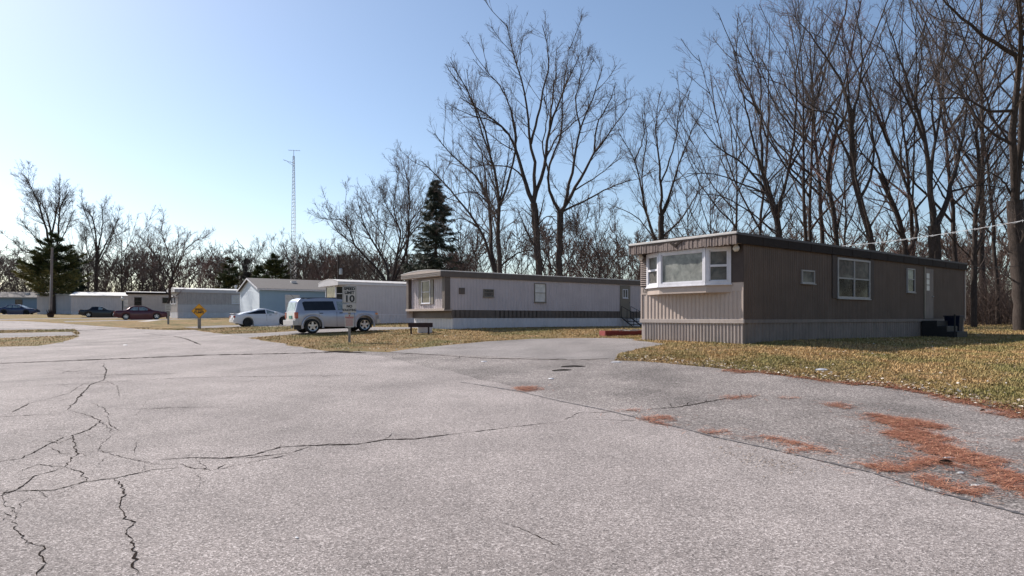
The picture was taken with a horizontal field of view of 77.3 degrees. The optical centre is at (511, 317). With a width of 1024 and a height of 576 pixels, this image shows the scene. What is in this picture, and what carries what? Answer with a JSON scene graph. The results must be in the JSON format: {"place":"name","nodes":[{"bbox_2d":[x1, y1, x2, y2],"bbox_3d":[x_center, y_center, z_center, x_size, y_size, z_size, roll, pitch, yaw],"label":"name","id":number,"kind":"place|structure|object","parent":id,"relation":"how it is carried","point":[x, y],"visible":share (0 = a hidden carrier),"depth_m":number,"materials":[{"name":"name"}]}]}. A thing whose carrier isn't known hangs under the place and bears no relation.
{"place":"outdoors","nodes":[
{"label":"outdoors","id":0,"kind":"place"},
{"bbox_2d":[0,332,75,337],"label":"driveway","id":1,"kind":"structure","parent":0,"point":[9,335],"depth_m":39.76,"materials":[{"name":"concrete"}]},
{"bbox_2d":[64,318,205,321],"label":"driveway","id":2,"kind":"structure","parent":0,"point":[119,320],"depth_m":64.13,"materials":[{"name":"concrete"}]},
{"bbox_2d":[113,306,166,319],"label":"parked sedan","id":3,"kind":"object","parent":2,"relation":"on","point":[139,313],"visible":0.98,"depth_m":66.99,"materials":[{"name":"red paint"}]},
{"bbox_2d":[188,324,293,327],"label":"driveway","id":4,"kind":"structure","parent":0,"point":[217,326],"depth_m":51.09,"materials":[{"name":"concrete"}]},
{"bbox_2d":[229,308,285,326],"bbox_3d":[-18.701,-0.029,48.277,4.660,1.328,2.075,-3,2,-35],"label":"parked coupe","id":5,"kind":"object","parent":4,"relation":"on","point":[261,317],"visible":0.9,"depth_m":47.30,"materials":[{"name":"white paint"}]},
{"bbox_2d":[228,327,413,337],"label":"driveway","id":6,"kind":"structure","parent":0,"point":[247,335],"depth_m":35.58,"materials":[{"name":"concrete"}]},
{"bbox_2d":[283,295,380,332],"bbox_3d":[-9.562,-0.236,34.118,4.690,2.054,2.199,-1,1,-35],"label":"parked suv","id":7,"kind":"object","parent":6,"relation":"on","point":[311,315],"visible":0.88,"depth_m":33.02,"materials":[{"name":"silver metal"}]},
{"bbox_2d":[0,321,1023,575],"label":"road","id":8,"kind":"structure","parent":0,"point":[608,493],"depth_m":5.90,"materials":[{"name":"asphalt"}]},
{"bbox_2d":[18,326,365,362],"bbox_3d":[-21.272,1.023,34.196,10.705,0.578,39.496,0,0,-38],"label":"road seam","id":9,"kind":"object","parent":8,"relation":"on","point":[220,354],"visible":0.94,"depth_m":21.53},
{"bbox_2d":[1,333,749,575],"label":"road cracks","id":10,"kind":"object","parent":8,"relation":"on","point":[133,556],"visible":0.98,"depth_m":7.25,"materials":[{"name":"asphalt"}]},
{"bbox_2d":[463,382,1023,514],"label":"tar seam","id":11,"kind":"object","parent":8,"relation":"on","point":[965,498],"visible":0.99,"depth_m":6.68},
{"bbox_2d":[0,313,1023,416],"bbox_3d":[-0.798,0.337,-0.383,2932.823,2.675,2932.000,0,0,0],"label":"ground","id":12,"kind":"structure","parent":0,"point":[181,323],"depth_m":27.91,"materials":[{"name":"plant"}]},
{"bbox_2d":[0,243,32,291],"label":"bare tree","id":13,"kind":"object","parent":12,"relation":"on","point":[10,265],"visible":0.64,"depth_m":119.95,"materials":[{"name":"brown plant"}]},
{"bbox_2d":[0,292,47,308],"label":"mobile home","id":14,"kind":"object","parent":12,"relation":"on","point":[28,299],"visible":0.41,"depth_m":111.87,"materials":[{"name":"blue"}]},
{"bbox_2d":[0,161,84,280],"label":"bare tree","id":15,"kind":"object","parent":12,"relation":"on","point":[62,204],"visible":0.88,"depth_m":111.63,"materials":[{"name":"brown plant"}]},
{"bbox_2d":[49,247,52,309],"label":"utility pole","id":16,"kind":"object","parent":12,"relation":"on","point":[51,287],"visible":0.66,"depth_m":78.89,"materials":[{"name":"brown wood"}]},
{"bbox_2d":[10,231,93,313],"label":"pine tree","id":17,"kind":"object","parent":12,"relation":"on","point":[69,277],"visible":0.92,"depth_m":99.51,"materials":[{"name":"green plant"}]},
{"bbox_2d":[35,294,70,313],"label":"mobile home","id":18,"kind":"object","parent":12,"relation":"on","point":[63,303],"visible":0.19,"depth_m":101.31,"materials":[{"name":"grey"}]},
{"bbox_2d":[66,256,87,293],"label":"evergreen tree","id":19,"kind":"object","parent":12,"relation":"on","point":[80,289],"visible":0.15,"depth_m":108.03,"materials":[{"name":"green plant"}]},
{"bbox_2d":[49,214,119,285],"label":"bare tree","id":20,"kind":"object","parent":12,"relation":"on","point":[82,245],"visible":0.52,"depth_m":125.20,"materials":[{"name":"brown plant"}]},
{"bbox_2d":[78,306,114,316],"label":"parked sedan","id":21,"kind":"object","parent":12,"relation":"on","point":[97,311],"visible":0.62,"depth_m":80.51,"materials":[{"name":"black paint"}]},
{"bbox_2d":[69,292,127,314],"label":"mobile home","id":22,"kind":"object","parent":12,"relation":"on","point":[89,300],"visible":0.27,"depth_m":93.42,"materials":[{"name":"grey"}]},
{"bbox_2d":[76,189,131,291],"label":"bare tree","id":23,"kind":"object","parent":12,"relation":"on","point":[97,261],"visible":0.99,"depth_m":115.81,"materials":[{"name":"brown plant"}]},
{"bbox_2d":[82,205,159,291],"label":"bare tree","id":24,"kind":"object","parent":12,"relation":"on","point":[129,244],"visible":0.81,"depth_m":118.00,"materials":[{"name":"brown plant"}]},
{"bbox_2d":[115,224,174,291],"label":"bare tree","id":25,"kind":"object","parent":12,"relation":"on","point":[142,259],"visible":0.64,"depth_m":111.98,"materials":[{"name":"brown plant"}]},
{"bbox_2d":[126,291,169,314],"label":"mobile home","id":26,"kind":"object","parent":12,"relation":"on","point":[156,301],"visible":0.17,"depth_m":90.22,"materials":[{"name":"beige"}]},
{"bbox_2d":[128,223,194,291],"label":"bare tree","id":27,"kind":"object","parent":12,"relation":"on","point":[139,261],"visible":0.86,"depth_m":104.93,"materials":[{"name":"brown plant"}]},
{"bbox_2d":[129,205,228,318],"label":"bare tree","id":28,"kind":"object","parent":12,"relation":"on","point":[172,278],"visible":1,"depth_m":73.79,"materials":[{"name":"brown plant"}]},
{"bbox_2d":[192,304,206,327],"bbox_3d":[-23.690,0.006,48.488,1.120,2.110,0.144,0,0,-12],"label":"warning sign","id":29,"kind":"object","parent":12,"relation":"on","point":[198,310],"visible":1,"depth_m":48.43,"materials":[{"name":"yellow metal"}]},
{"bbox_2d":[178,250,223,288],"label":"bare tree","id":30,"kind":"object","parent":12,"relation":"on","point":[200,276],"visible":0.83,"depth_m":100.09,"materials":[{"name":"brown plant"}]},
{"bbox_2d":[167,285,239,317],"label":"mobile home","id":31,"kind":"object","parent":12,"relation":"on","point":[217,303],"visible":0.44,"depth_m":77.11,"materials":[{"name":"grey"}]},
{"bbox_2d":[184,241,222,287],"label":"bare tree","id":32,"kind":"object","parent":12,"relation":"on","point":[219,246],"visible":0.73,"depth_m":109.44,"materials":[{"name":"brown plant"}]},
{"bbox_2d":[214,256,242,288],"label":"evergreen tree","id":33,"kind":"object","parent":12,"relation":"on","point":[229,282],"visible":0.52,"depth_m":117.31,"materials":[{"name":"green plant"}]},
{"bbox_2d":[228,233,287,277],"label":"bare tree","id":34,"kind":"object","parent":12,"relation":"on","point":[251,260],"visible":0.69,"depth_m":120.54,"materials":[{"name":"brown plant"}]},
{"bbox_2d":[251,264,269,277],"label":"evergreen tree","id":35,"kind":"object","parent":12,"relation":"on","point":[258,269],"visible":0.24,"depth_m":115.63,"materials":[{"name":"green plant"}]},
{"bbox_2d":[258,252,291,278],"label":"evergreen tree","id":36,"kind":"object","parent":12,"relation":"on","point":[274,269],"visible":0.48,"depth_m":113.18,"materials":[{"name":"green plant"}]},
{"bbox_2d":[237,278,324,313],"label":"mobile home","id":37,"kind":"object","parent":12,"relation":"on","point":[269,294],"visible":0.31,"depth_m":67.16,"materials":[{"name":"blue"}]},
{"bbox_2d":[256,233,315,279],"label":"bare tree","id":38,"kind":"object","parent":12,"relation":"on","point":[296,254],"visible":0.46,"depth_m":124.34,"materials":[{"name":"brown plant"}]},
{"bbox_2d":[283,149,299,278],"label":"radio tower","id":39,"kind":"structure","parent":12,"relation":"on","point":[293,162],"depth_m":124.83,"materials":[{"name":"metal"}]},
{"bbox_2d":[266,228,328,279],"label":"bare tree","id":40,"kind":"object","parent":12,"relation":"on","point":[296,245],"visible":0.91,"depth_m":114.01,"materials":[{"name":"brown plant"}]},
{"bbox_2d":[296,235,342,279],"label":"bare tree","id":41,"kind":"object","parent":12,"relation":"on","point":[328,263],"visible":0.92,"depth_m":109.24,"materials":[{"name":"brown plant"}]},
{"bbox_2d":[0,246,640,293],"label":"undergrowth","id":42,"kind":"object","parent":12,"relation":"on","point":[159,288],"visible":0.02,"depth_m":92.16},
{"bbox_2d":[342,285,356,341],"bbox_3d":[-7.110,-0.061,27.991,0.600,2.700,0.129,0,0,-14],"label":"speed limit sign","id":43,"kind":"object","parent":12,"relation":"on","point":[349,294],"visible":0.99,"depth_m":27.94,"materials":[{"name":"white metal"}]},
{"bbox_2d":[326,233,376,280],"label":"bare tree","id":44,"kind":"object","parent":12,"relation":"on","point":[359,261],"visible":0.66,"depth_m":86.90,"materials":[{"name":"brown plant"}]},
{"bbox_2d":[318,279,413,322],"bbox_3d":[-6.382,-1.005,53.801,18.730,3.750,4.100,0,0,-37],"label":"mobile home","id":45,"kind":"object","parent":12,"relation":"on","point":[385,301],"visible":0.19,"depth_m":48.71,"materials":[{"name":"grey"}]},
{"bbox_2d":[325,286,335,296],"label":"window","id":46,"kind":"structure","parent":45,"relation":"in","point":[330,291],"depth_m":48.33,"materials":[{"name":"beige glass"}]},
{"bbox_2d":[320,176,416,280],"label":"bare tree","id":47,"kind":"object","parent":12,"relation":"on","point":[378,243],"visible":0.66,"depth_m":91.01,"materials":[{"name":"brown plant"}]},
{"bbox_2d":[307,139,444,280],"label":"bare tree","id":48,"kind":"object","parent":12,"relation":"on","point":[383,193],"visible":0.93,"depth_m":77.16,"materials":[{"name":"brown plant"}]},
{"bbox_2d":[354,138,460,272],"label":"bare tree","id":49,"kind":"object","parent":12,"relation":"on","point":[408,195],"visible":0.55,"depth_m":84.97,"materials":[{"name":"brown plant"}]},
{"bbox_2d":[408,323,432,334],"bbox_3d":[-4.547,0.584,31.800,1.200,0.640,0.280,0,0,-8],"label":"bench","id":50,"kind":"object","parent":12,"relation":"on","point":[411,325],"visible":0.93,"depth_m":31.66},
{"bbox_2d":[400,180,468,279],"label":"spruce tree","id":51,"kind":"object","parent":12,"relation":"on","point":[431,235],"visible":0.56,"depth_m":67.38,"materials":[{"name":"green plant"}]},
{"bbox_2d":[432,191,485,271],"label":"bare tree","id":52,"kind":"object","parent":12,"relation":"on","point":[463,242],"visible":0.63,"depth_m":71.76,"materials":[{"name":"brown plant"}]},
{"bbox_2d":[403,50,555,272],"bbox_3d":[-3.020,-9.759,51.690,9.014,21.013,11.806,0,0,-37],"label":"bare tree","id":53,"kind":"object","parent":12,"relation":"on","point":[487,196],"visible":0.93,"depth_m":50.17,"materials":[{"name":"brown plant"}]},
{"bbox_2d":[446,209,515,272],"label":"bare tree","id":54,"kind":"object","parent":12,"relation":"on","point":[477,231],"visible":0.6,"depth_m":74.95,"materials":[{"name":"brown plant"}]},
{"bbox_2d":[0,200,1009,291],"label":"distant wood","id":55,"kind":"object","parent":12,"relation":"on","point":[347,268],"visible":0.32,"depth_m":122.83,"materials":[{"name":"plant"}]},
{"bbox_2d":[494,196,546,273],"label":"bare tree","id":56,"kind":"object","parent":12,"relation":"on","point":[525,243],"visible":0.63,"depth_m":79.75,"materials":[{"name":"brown plant"}]},
{"bbox_2d":[446,0,595,274],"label":"bare tree","id":57,"kind":"object","parent":12,"relation":"on","point":[535,215],"visible":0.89,"depth_m":48.13,"materials":[{"name":"brown plant"}]},
{"bbox_2d":[401,270,641,328],"bbox_3d":[2.167,-0.825,41.584,18.440,3.670,4.610,0,0,-37],"label":"mobile home","id":58,"kind":"object","parent":12,"relation":"on","point":[443,299],"visible":0.81,"depth_m":37.68,"materials":[{"name":"beige"}]},
{"bbox_2d":[421,280,429,303],"bbox_3d":[-4.902,-1.425,36.351,0.090,1.330,1.060,0,0,-37],"label":"window","id":59,"kind":"structure","parent":58,"relation":"in","point":[425,285],"depth_m":36.41,"materials":[{"name":"beige glass"}]},
{"bbox_2d":[534,283,545,302],"bbox_3d":[1.703,-1.460,38.436,0.960,1.180,0.090,0,0,-37],"label":"window","id":60,"kind":"structure","parent":58,"relation":"in","point":[539,288],"depth_m":38.42,"materials":[{"name":"glass"}]},
{"bbox_2d":[620,285,629,316],"bbox_3d":[7.593,-1.070,42.841,0.950,2.140,0.110,0,0,-37],"label":"door","id":61,"kind":"structure","parent":58,"relation":"in","point":[625,303],"depth_m":42.79,"materials":[{"name":"paint"}]},
{"bbox_2d":[538,204,619,276],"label":"bare tree","id":62,"kind":"object","parent":12,"relation":"on","point":[574,247],"visible":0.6,"depth_m":69.66,"materials":[{"name":"brown plant"}]},
{"bbox_2d":[517,6,665,275],"bbox_3d":[6.545,-10.475,48.617,11.982,22.603,6.074,0,0,-30],"label":"bare tree","id":63,"kind":"object","parent":12,"relation":"on","point":[559,252],"visible":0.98,"depth_m":48.80,"materials":[{"name":"brown plant"}]},
{"bbox_2d":[544,170,662,277],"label":"bare tree","id":64,"kind":"object","parent":12,"relation":"on","point":[576,222],"visible":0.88,"depth_m":49.57,"materials":[{"name":"brown plant"}]},
{"bbox_2d":[599,330,641,335],"bbox_3d":[5.199,0.720,28.613,2.400,0.250,1.000,0,0,-7],"label":"planter box","id":65,"kind":"object","parent":12,"relation":"on","point":[616,333],"visible":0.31,"depth_m":28.08,"materials":[{"name":"red wood"}]},
{"bbox_2d":[588,213,657,279],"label":"bare tree","id":66,"kind":"object","parent":12,"relation":"on","point":[607,251],"visible":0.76,"depth_m":67.56,"materials":[{"name":"brown plant"}]},
{"bbox_2d":[293,330,1023,414],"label":"fallen leaves","id":67,"kind":"object","parent":12,"relation":"on","point":[910,383],"visible":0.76,"depth_m":13.49,"materials":[{"name":"brown plant"}]},
{"bbox_2d":[607,70,719,265],"bbox_3d":[12.259,-9.499,51.194,10.340,20.777,6.562,0,0,0],"label":"bare tree","id":68,"kind":"object","parent":12,"relation":"on","point":[661,235],"visible":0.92,"depth_m":51.33,"materials":[{"name":"brown plant"}]},
{"bbox_2d":[637,148,733,237],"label":"bare tree","id":69,"kind":"object","parent":12,"relation":"on","point":[687,217],"visible":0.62,"depth_m":61.28,"materials":[{"name":"brown plant"}]},
{"bbox_2d":[663,130,752,235],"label":"bare tree","id":70,"kind":"object","parent":12,"relation":"on","point":[711,210],"visible":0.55,"depth_m":65.20,"materials":[{"name":"brown plant"}]},
{"bbox_2d":[660,9,829,238],"bbox_3d":[16.892,-10.822,46.467,11.421,23.582,8.926,0,0,-21],"label":"bare tree","id":71,"kind":"object","parent":12,"relation":"on","point":[777,212],"visible":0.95,"depth_m":46.77,"materials":[{"name":"brown plant"}]},
{"bbox_2d":[654,62,837,233],"bbox_3d":[20.858,-10.890,58.062,15.249,23.682,11.688,0,0,22],"label":"bare tree","id":72,"kind":"object","parent":12,"relation":"on","point":[736,207],"visible":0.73,"depth_m":57.51,"materials":[{"name":"brown plant"}]},
{"bbox_2d":[674,6,837,234],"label":"bare tree","id":73,"kind":"object","parent":12,"relation":"on","point":[766,162],"visible":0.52,"depth_m":66.44,"materials":[{"name":"brown plant"}]},
{"bbox_2d":[629,231,967,343],"bbox_3d":[12.798,-0.940,26.366,18.540,4.220,4.320,0,0,-37],"label":"mobile home","id":74,"kind":"object","parent":12,"relation":"on","point":[735,287],"visible":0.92,"depth_m":21.69,"materials":[{"name":"beige metal"}]},
{"bbox_2d":[645,253,657,288],"bbox_3d":[4.859,-1.605,22.094,0.110,1.190,0.948,0,0,-14],"label":"window","id":75,"kind":"structure","parent":74,"relation":"in","point":[653,270],"depth_m":22.11,"materials":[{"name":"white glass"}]},
{"bbox_2d":[657,248,705,287],"bbox_3d":[5.536,-1.605,20.907,0.110,1.190,1.940,0,0,-37],"label":"window","id":76,"kind":"structure","parent":74,"relation":"in","point":[682,267],"depth_m":20.88,"materials":[{"name":"plastic"}]},
{"bbox_2d":[706,246,731,284],"bbox_3d":[6.445,-1.605,19.981,0.820,1.190,0.110,0,0,27],"label":"window","id":77,"kind":"structure","parent":74,"relation":"in","point":[719,264],"depth_m":19.99,"materials":[{"name":"white plastic"}]},
{"bbox_2d":[801,270,816,284],"bbox_3d":[10.043,-1.360,21.681,0.890,0.480,0.090,0,0,-37],"label":"window","id":78,"kind":"structure","parent":74,"relation":"in","point":[807,276],"depth_m":21.68,"materials":[{"name":"grey glass"}]},
{"bbox_2d":[836,257,871,299],"bbox_3d":[12.643,-1.405,23.631,2.550,1.490,0.090,0,0,-37],"label":"window","id":79,"kind":"structure","parent":74,"relation":"in","point":[853,275],"depth_m":23.60,"materials":[{"name":"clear glass"}]},
{"bbox_2d":[906,268,914,292],"bbox_3d":[16.587,-1.520,26.589,0.810,1.020,0.090,0,0,-37],"label":"window","id":80,"kind":"structure","parent":74,"relation":"in","point":[910,273],"depth_m":26.59,"materials":[{"name":"grey glass"}]},
{"bbox_2d":[923,267,933,318],"bbox_3d":[18.046,-1.055,27.678,0.950,2.210,0.099,0,0,-37],"label":"door","id":81,"kind":"structure","parent":74,"relation":"in","point":[928,296],"depth_m":27.59,"materials":[{"name":"paint"}]},
{"bbox_2d":[847,220,1023,245],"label":"service cable","id":82,"kind":"object","parent":74,"relation":"attached to","point":[938,234],"visible":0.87,"depth_m":20.31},
{"bbox_2d":[751,2,873,248],"bbox_3d":[21.712,-10.440,46.037,8.027,22.827,7.368,0,0,0],"label":"bare tree","id":83,"kind":"object","parent":12,"relation":"on","point":[828,171],"visible":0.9,"depth_m":45.86,"materials":[{"name":"brown plant"}]},
{"bbox_2d":[722,0,909,243],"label":"bare tree","id":84,"kind":"object","parent":12,"relation":"on","point":[822,238],"visible":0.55,"depth_m":59.88,"materials":[{"name":"brown plant"}]},
{"bbox_2d":[754,0,889,240],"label":"bare tree","id":85,"kind":"object","parent":12,"relation":"on","point":[803,180],"visible":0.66,"depth_m":49.93,"materials":[{"name":"brown plant"}]},
{"bbox_2d":[701,0,972,241],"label":"bare tree","id":86,"kind":"object","parent":12,"relation":"on","point":[810,226],"visible":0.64,"depth_m":51.29,"materials":[{"name":"brown plant"}]},
{"bbox_2d":[769,71,916,246],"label":"bare tree","id":87,"kind":"object","parent":12,"relation":"on","point":[846,224],"visible":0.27,"depth_m":65.67,"materials":[{"name":"brown plant"}]},
{"bbox_2d":[779,0,908,250],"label":"bare tree","id":88,"kind":"object","parent":12,"relation":"on","point":[852,115],"visible":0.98,"depth_m":43.95,"materials":[{"name":"brown plant"}]},
{"bbox_2d":[832,29,947,256],"bbox_3d":[27.025,-9.955,46.717,7.325,21.885,8.447,0,0,26],"label":"bare tree","id":89,"kind":"object","parent":12,"relation":"on","point":[907,248],"visible":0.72,"depth_m":45.44,"materials":[{"name":"brown plant"}]},
{"bbox_2d":[804,0,1017,255],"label":"bare tree","id":90,"kind":"object","parent":12,"relation":"on","point":[913,143],"visible":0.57,"depth_m":47.43,"materials":[{"name":"brown plant"}]},
{"bbox_2d":[813,0,1023,261],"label":"bare tree","id":91,"kind":"object","parent":12,"relation":"on","point":[953,235],"visible":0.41,"depth_m":52.12,"materials":[{"name":"brown plant"}]},
{"bbox_2d":[849,0,1011,259],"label":"bare tree","id":92,"kind":"object","parent":12,"relation":"on","point":[934,242],"visible":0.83,"depth_m":42.21,"materials":[{"name":"brown plant"}]},
{"bbox_2d":[865,6,1023,324],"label":"bare tree","id":93,"kind":"object","parent":12,"relation":"on","point":[993,245],"visible":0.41,"depth_m":50.17,"materials":[{"name":"brown plant"}]},
{"bbox_2d":[922,314,966,336],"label":"door steps","id":94,"kind":"structure","parent":12,"relation":"on","point":[936,328],"depth_m":26.75,"materials":[{"name":"black metal"}]},
{"bbox_2d":[943,316,963,330],"bbox_3d":[19.042,0.368,27.608,0.527,0.898,0.646,0,0,-37],"label":"wheeled bin","id":95,"kind":"object","parent":12,"relation":"on","point":[959,321],"visible":0.46,"depth_m":27.41,"materials":[{"name":"blue plastic"}]},
{"bbox_2d":[890,0,1023,316],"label":"bare tree","id":96,"kind":"object","parent":12,"relation":"on","point":[980,256],"visible":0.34,"depth_m":56.75,"materials":[{"name":"brown plant"}]},
{"bbox_2d":[904,120,1023,325],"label":"bare tree","id":97,"kind":"object","parent":12,"relation":"on","point":[994,202],"visible":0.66,"depth_m":46.26,"materials":[{"name":"brown plant"}]},
{"bbox_2d":[905,0,1023,330],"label":"bare tree","id":98,"kind":"object","parent":12,"relation":"on","point":[1014,210],"visible":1,"depth_m":35.41,"materials":[{"name":"brown plant"}]},
{"bbox_2d":[914,0,1023,202],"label":"bare tree","id":99,"kind":"object","parent":12,"relation":"on","point":[990,114],"visible":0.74,"depth_m":43.48,"materials":[{"name":"brown plant"}]},
{"bbox_2d":[941,55,1017,326],"bbox_3d":[31.506,-8.291,43.029,5.547,18.538,3.816,0,0,-32],"label":"bare tree","id":100,"kind":"object","parent":12,"relation":"on","point":[980,196],"visible":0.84,"depth_m":42.93,"materials":[{"name":"brown plant"}]},
{"bbox_2d":[938,103,1023,249],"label":"bare tree","id":101,"kind":"object","parent":12,"relation":"on","point":[992,185],"visible":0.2,"depth_m":62.60,"materials":[{"name":"brown plant"}]},
{"bbox_2d":[961,253,1012,324],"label":"undergrowth","id":102,"kind":"object","parent":12,"relation":"on","point":[986,303],"visible":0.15,"depth_m":50.23,"materials":[{"name":"plant"}]},
{"bbox_2d":[0,0,1023,311],"label":"sky","id":103,"kind":"structure","parent":0,"point":[193,109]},
{"bbox_2d":[392,338,661,359],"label":"driveway","id":104,"kind":"structure","parent":0,"point":[582,348],"depth_m":21.56,"materials":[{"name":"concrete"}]},
{"bbox_2d":[335,351,1023,509],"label":"parking apron","id":105,"kind":"object","parent":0,"point":[624,386],"visible":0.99,"depth_m":9.95,"materials":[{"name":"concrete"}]},
{"bbox_2d":[430,358,1021,500],"bbox_3d":[3.707,1.237,11.777,7.346,0.624,20.825,0,0,-26],"label":"road debris","id":106,"kind":"object","parent":105,"relation":"on","point":[788,418],"visible":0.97,"depth_m":7.15,"materials":[{"name":"brown plant"}]},
{"bbox_2d":[511,368,1023,505],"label":"fallen pine needles","id":107,"kind":"object","parent":105,"relation":"on","point":[947,449],"visible":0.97,"depth_m":7.32,"materials":[{"name":"plant"}]},
{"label":"driveway","id":108,"kind":"structure","parent":0,"visible":0},
{"bbox_2d":[0,304,39,313],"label":"parked sedan","id":109,"kind":"object","parent":108,"relation":"on","point":[15,309],"visible":0.93,"depth_m":93.32,"materials":[{"name":"blue paint"}]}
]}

